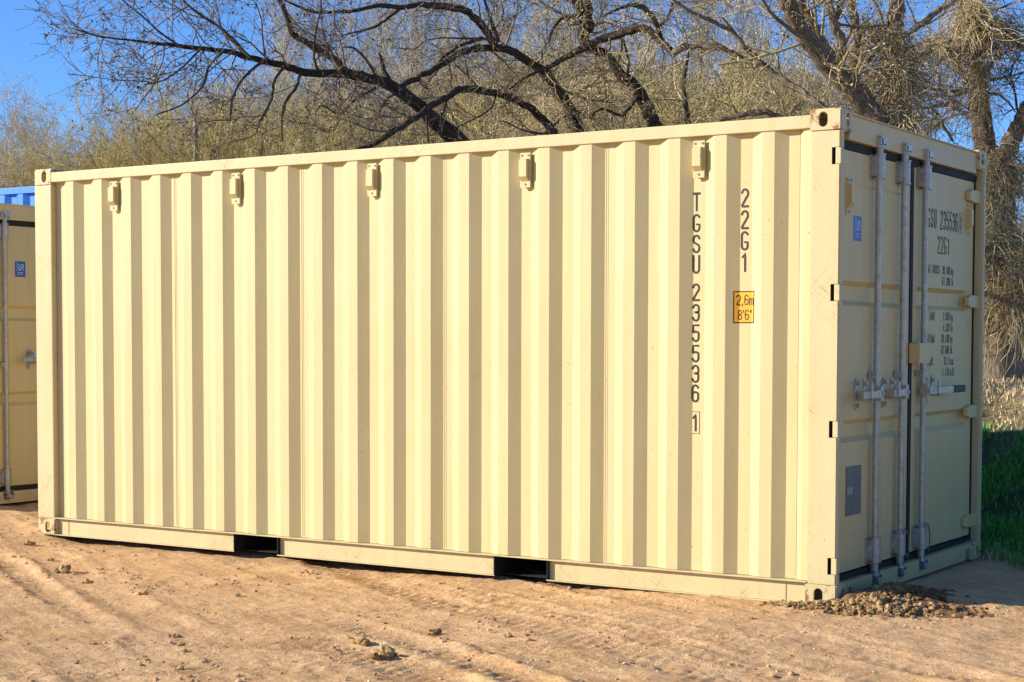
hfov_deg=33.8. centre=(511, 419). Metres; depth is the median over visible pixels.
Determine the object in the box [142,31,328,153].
willow tree
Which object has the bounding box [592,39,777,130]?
willow bush
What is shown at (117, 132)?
willow tree
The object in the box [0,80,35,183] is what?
poplar tree
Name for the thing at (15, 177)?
willow tree
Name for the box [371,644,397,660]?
dirt clod
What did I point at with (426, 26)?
poplar tree
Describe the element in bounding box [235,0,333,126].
poplar tree
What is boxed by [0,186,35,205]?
shipping container
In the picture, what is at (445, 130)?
old leaning tree
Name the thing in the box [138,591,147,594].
dirt clod
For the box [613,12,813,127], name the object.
willow bush
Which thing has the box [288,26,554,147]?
willow tree
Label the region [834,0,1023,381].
twin stemmed tree
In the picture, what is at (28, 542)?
dirt clod
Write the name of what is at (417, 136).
willow tree
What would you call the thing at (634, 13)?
willow tree
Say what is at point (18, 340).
door
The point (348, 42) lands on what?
poplar tree
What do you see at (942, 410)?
door
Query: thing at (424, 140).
willow bush
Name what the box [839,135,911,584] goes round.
door
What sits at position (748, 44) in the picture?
willow tree
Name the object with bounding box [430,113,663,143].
willow bush
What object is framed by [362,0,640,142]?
willow tree
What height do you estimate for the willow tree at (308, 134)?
6.361 m
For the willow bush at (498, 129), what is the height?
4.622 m
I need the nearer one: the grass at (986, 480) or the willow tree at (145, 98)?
the grass at (986, 480)
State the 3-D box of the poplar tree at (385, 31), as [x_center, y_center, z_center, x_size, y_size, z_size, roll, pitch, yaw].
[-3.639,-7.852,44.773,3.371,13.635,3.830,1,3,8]
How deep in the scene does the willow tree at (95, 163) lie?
30.86 m
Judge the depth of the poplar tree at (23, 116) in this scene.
45.44 m
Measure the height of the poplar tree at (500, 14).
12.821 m
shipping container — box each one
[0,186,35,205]
[0,203,37,503]
[35,107,986,601]
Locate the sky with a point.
(16, 50)
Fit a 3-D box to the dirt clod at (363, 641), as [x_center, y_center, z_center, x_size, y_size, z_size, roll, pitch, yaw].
[-0.695,1.028,7.834,0.114,0.043,0.088,2,3,33]
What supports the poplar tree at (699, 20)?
on the ground at (954, 649)
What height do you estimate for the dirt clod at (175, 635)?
0.024 m
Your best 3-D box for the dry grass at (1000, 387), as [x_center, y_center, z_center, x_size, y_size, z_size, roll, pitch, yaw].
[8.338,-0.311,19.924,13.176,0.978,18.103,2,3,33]
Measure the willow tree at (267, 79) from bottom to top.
9.256 m
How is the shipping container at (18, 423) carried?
on the ground at (954, 649)
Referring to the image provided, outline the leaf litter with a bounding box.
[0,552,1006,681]
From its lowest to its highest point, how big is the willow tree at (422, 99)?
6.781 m
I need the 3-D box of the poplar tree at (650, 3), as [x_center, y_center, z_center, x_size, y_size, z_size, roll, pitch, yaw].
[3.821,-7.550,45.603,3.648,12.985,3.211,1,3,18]
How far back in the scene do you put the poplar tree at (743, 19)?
46.85 m
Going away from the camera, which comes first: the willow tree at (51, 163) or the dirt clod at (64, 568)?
the dirt clod at (64, 568)
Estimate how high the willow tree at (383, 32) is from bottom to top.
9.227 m
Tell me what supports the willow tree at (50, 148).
on the ground at (954, 649)
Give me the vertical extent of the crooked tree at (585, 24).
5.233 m
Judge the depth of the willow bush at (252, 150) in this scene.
25.93 m
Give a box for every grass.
[980,422,1023,566]
[982,374,1023,432]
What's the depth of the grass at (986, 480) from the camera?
12.28 m
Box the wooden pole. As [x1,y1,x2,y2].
[193,109,197,160]
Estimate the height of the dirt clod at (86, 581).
0.040 m
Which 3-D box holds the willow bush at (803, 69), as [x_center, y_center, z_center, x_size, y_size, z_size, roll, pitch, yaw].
[4.161,-2.900,22.058,3.139,4.928,5.466,2,3,30]
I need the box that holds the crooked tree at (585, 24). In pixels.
[434,0,773,137]
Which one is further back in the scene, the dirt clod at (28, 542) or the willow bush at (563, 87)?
the willow bush at (563, 87)
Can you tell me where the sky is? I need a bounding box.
[0,0,1023,235]
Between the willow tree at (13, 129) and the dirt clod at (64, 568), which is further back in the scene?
the willow tree at (13, 129)
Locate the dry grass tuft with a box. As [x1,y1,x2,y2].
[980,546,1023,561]
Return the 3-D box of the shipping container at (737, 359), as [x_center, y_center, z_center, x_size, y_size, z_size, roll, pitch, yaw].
[-0.172,-0.442,11.372,6.102,2.591,2.448,2,3,33]
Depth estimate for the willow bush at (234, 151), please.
26.06 m
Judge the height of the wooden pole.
5.429 m
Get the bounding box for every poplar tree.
[0,74,50,165]
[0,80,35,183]
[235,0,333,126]
[269,0,344,127]
[299,0,402,141]
[328,0,423,131]
[364,0,462,136]
[395,0,518,111]
[450,0,531,79]
[507,0,591,80]
[565,0,669,102]
[613,0,709,98]
[659,0,728,115]
[697,0,778,94]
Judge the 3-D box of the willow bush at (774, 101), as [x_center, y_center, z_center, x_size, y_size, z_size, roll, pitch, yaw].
[3.329,-2.535,21.395,6.843,4.400,5.126,-19,19,-82]
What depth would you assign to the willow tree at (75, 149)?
34.07 m
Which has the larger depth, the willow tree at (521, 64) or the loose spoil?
the willow tree at (521, 64)
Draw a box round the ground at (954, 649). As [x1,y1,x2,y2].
[0,381,1023,681]
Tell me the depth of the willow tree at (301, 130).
33.25 m
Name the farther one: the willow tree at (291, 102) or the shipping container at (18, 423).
the willow tree at (291, 102)
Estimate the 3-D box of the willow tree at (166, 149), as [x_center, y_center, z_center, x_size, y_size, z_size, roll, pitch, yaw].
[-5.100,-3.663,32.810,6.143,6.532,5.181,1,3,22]
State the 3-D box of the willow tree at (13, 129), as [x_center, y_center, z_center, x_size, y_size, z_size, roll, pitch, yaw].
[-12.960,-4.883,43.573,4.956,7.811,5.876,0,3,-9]
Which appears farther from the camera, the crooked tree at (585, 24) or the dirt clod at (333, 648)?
the crooked tree at (585, 24)
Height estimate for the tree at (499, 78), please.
7.453 m
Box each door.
[0,212,37,498]
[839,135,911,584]
[908,149,979,569]
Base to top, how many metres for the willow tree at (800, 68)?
7.331 m
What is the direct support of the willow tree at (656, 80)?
on the ground at (954, 649)
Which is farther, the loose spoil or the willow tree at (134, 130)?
the willow tree at (134, 130)
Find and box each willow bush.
[179,65,388,161]
[207,137,341,160]
[379,111,537,145]
[409,40,780,144]
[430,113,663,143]
[450,89,626,140]
[485,62,689,136]
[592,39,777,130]
[610,71,833,126]
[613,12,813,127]
[709,54,853,120]
[739,21,958,145]
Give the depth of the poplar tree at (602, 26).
44.49 m
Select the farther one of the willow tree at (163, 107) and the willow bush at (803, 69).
the willow tree at (163, 107)
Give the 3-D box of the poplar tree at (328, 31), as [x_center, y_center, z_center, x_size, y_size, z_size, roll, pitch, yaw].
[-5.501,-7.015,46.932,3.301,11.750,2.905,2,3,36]
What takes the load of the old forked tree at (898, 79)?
on the ground at (954, 649)
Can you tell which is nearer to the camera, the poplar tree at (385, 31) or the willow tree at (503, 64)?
the willow tree at (503, 64)
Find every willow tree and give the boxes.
[0,59,325,185]
[0,66,79,187]
[0,89,180,187]
[0,102,176,187]
[1,108,154,186]
[9,37,278,169]
[20,112,165,170]
[40,61,218,170]
[53,103,179,169]
[65,58,357,167]
[80,2,395,152]
[103,58,395,165]
[138,53,499,163]
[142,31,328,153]
[158,63,405,159]
[202,1,427,148]
[223,79,489,154]
[225,23,577,152]
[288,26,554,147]
[291,37,510,149]
[316,0,668,149]
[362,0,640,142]
[388,11,630,119]
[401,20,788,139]
[489,0,797,126]
[494,0,715,116]
[516,44,937,130]
[519,0,760,95]
[536,3,877,116]
[570,0,825,124]
[637,11,969,145]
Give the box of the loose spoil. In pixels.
[758,581,1004,620]
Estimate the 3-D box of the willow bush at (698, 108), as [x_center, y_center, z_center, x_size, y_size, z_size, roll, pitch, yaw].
[2.292,-2.831,26.728,9.030,5.530,6.763,-2,3,-32]
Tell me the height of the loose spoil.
0.144 m
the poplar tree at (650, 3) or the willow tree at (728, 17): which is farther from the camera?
the poplar tree at (650, 3)
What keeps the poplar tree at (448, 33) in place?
on the ground at (954, 649)
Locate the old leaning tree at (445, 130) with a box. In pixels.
[15,0,636,167]
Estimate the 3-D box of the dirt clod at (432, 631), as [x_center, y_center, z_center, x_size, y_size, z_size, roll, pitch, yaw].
[-0.374,1.020,8.083,0.067,0.037,0.086,2,3,33]
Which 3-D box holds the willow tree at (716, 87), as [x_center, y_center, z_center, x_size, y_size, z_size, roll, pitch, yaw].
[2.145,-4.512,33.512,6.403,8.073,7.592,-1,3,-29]
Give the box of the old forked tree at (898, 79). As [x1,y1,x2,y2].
[581,0,1008,142]
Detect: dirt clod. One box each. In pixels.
[22,540,35,544]
[54,564,70,573]
[82,579,93,583]
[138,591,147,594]
[167,633,181,637]
[330,646,337,650]
[352,636,369,645]
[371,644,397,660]
[426,628,441,634]
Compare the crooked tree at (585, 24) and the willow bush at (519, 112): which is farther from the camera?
the willow bush at (519, 112)
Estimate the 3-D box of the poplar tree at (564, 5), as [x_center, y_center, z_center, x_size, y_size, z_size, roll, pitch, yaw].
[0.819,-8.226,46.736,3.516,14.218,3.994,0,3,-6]

